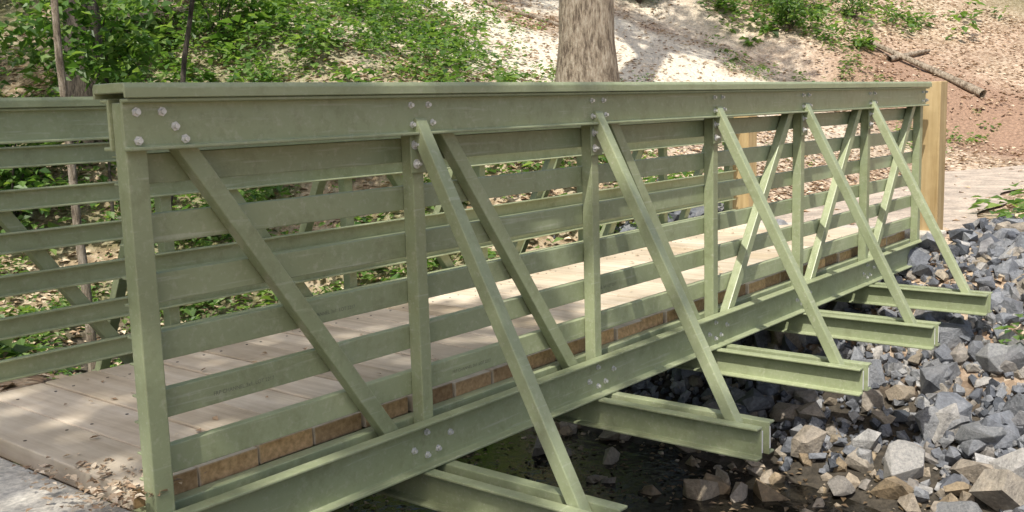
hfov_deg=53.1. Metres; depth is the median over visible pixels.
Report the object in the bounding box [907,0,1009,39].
undergrowth
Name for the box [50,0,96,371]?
sapling
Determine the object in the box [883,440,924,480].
boulder
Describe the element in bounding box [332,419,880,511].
creek
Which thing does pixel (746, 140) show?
wooden post
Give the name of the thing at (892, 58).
fallen log
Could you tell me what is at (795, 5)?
shrub
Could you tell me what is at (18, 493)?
concrete abutment
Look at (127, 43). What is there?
sapling
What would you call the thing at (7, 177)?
shrub
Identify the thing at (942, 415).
riprap
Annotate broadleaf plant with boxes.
[967,195,1023,218]
[995,314,1023,344]
[1003,183,1023,203]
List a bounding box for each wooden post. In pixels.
[733,116,756,209]
[920,81,947,230]
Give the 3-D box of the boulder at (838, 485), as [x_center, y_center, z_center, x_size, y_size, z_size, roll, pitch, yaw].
[2.027,1.434,6.342,0.171,0.144,0.173,-5,9,-21]
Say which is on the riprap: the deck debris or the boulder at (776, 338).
the boulder at (776, 338)
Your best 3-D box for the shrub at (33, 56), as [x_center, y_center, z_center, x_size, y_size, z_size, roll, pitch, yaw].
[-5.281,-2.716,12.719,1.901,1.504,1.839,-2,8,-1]
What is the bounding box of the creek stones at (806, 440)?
[521,400,993,511]
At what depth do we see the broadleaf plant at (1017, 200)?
10.31 m
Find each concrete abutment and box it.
[0,458,130,511]
[760,221,945,238]
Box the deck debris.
[12,232,841,511]
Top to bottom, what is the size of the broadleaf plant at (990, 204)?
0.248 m
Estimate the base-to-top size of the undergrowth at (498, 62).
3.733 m
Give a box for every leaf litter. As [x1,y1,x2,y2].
[0,0,1023,389]
[53,378,940,511]
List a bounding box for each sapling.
[0,0,191,220]
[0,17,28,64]
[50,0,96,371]
[171,0,194,206]
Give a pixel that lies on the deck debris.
(117, 494)
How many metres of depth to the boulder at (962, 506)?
5.85 m
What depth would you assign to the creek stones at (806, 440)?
6.45 m
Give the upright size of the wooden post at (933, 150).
2.060 m
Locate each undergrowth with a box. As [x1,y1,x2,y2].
[0,0,723,378]
[306,0,1001,177]
[697,0,930,52]
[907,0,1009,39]
[999,210,1022,218]
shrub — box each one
[0,0,158,86]
[0,79,68,219]
[177,0,275,42]
[762,0,821,31]
[830,0,871,18]
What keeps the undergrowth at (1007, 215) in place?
on the ground
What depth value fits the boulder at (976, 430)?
6.27 m
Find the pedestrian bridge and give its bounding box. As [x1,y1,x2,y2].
[0,82,992,511]
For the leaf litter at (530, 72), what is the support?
on the ground
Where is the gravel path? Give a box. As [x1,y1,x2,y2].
[761,165,1023,230]
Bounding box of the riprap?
[553,179,1023,511]
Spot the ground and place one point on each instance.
(782, 50)
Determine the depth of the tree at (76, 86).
11.58 m
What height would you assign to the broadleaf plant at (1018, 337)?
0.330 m
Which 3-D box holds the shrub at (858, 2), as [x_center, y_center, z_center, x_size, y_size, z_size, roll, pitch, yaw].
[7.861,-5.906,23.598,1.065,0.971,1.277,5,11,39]
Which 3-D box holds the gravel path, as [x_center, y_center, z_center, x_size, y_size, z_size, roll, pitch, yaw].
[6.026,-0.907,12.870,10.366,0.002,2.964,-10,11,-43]
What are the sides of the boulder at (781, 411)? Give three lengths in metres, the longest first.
0.267 x 0.208 x 0.135 m
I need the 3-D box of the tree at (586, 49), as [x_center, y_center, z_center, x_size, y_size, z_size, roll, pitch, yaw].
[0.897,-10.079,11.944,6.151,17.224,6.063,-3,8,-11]
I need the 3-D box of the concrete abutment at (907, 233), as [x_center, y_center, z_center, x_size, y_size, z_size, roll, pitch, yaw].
[2.775,0.300,9.070,1.962,1.145,0.250,5,11,39]
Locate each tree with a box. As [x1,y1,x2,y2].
[63,0,106,143]
[555,0,619,81]
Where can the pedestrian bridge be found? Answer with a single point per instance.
(514, 338)
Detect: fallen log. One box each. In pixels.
[476,0,558,25]
[870,40,985,97]
[886,49,930,61]
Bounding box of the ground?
[0,0,1023,511]
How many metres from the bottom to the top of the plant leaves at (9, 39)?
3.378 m
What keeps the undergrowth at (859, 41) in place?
on the ground
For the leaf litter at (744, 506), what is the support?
on the ground
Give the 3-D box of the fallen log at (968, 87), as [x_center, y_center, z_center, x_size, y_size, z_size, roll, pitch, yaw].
[8.422,-3.885,20.992,0.216,1.343,2.961,-6,9,-28]
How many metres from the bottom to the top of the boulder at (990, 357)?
0.213 m
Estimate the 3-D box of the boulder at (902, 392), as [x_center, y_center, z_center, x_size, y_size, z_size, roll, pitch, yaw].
[2.646,0.927,6.950,0.186,0.134,0.159,-7,10,-33]
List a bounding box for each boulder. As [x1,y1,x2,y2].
[769,402,805,421]
[770,331,801,347]
[827,475,855,495]
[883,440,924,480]
[885,385,914,401]
[935,501,982,511]
[954,420,1006,444]
[975,343,1011,374]
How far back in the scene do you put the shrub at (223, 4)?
12.74 m
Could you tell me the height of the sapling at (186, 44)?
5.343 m
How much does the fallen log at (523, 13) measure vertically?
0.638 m

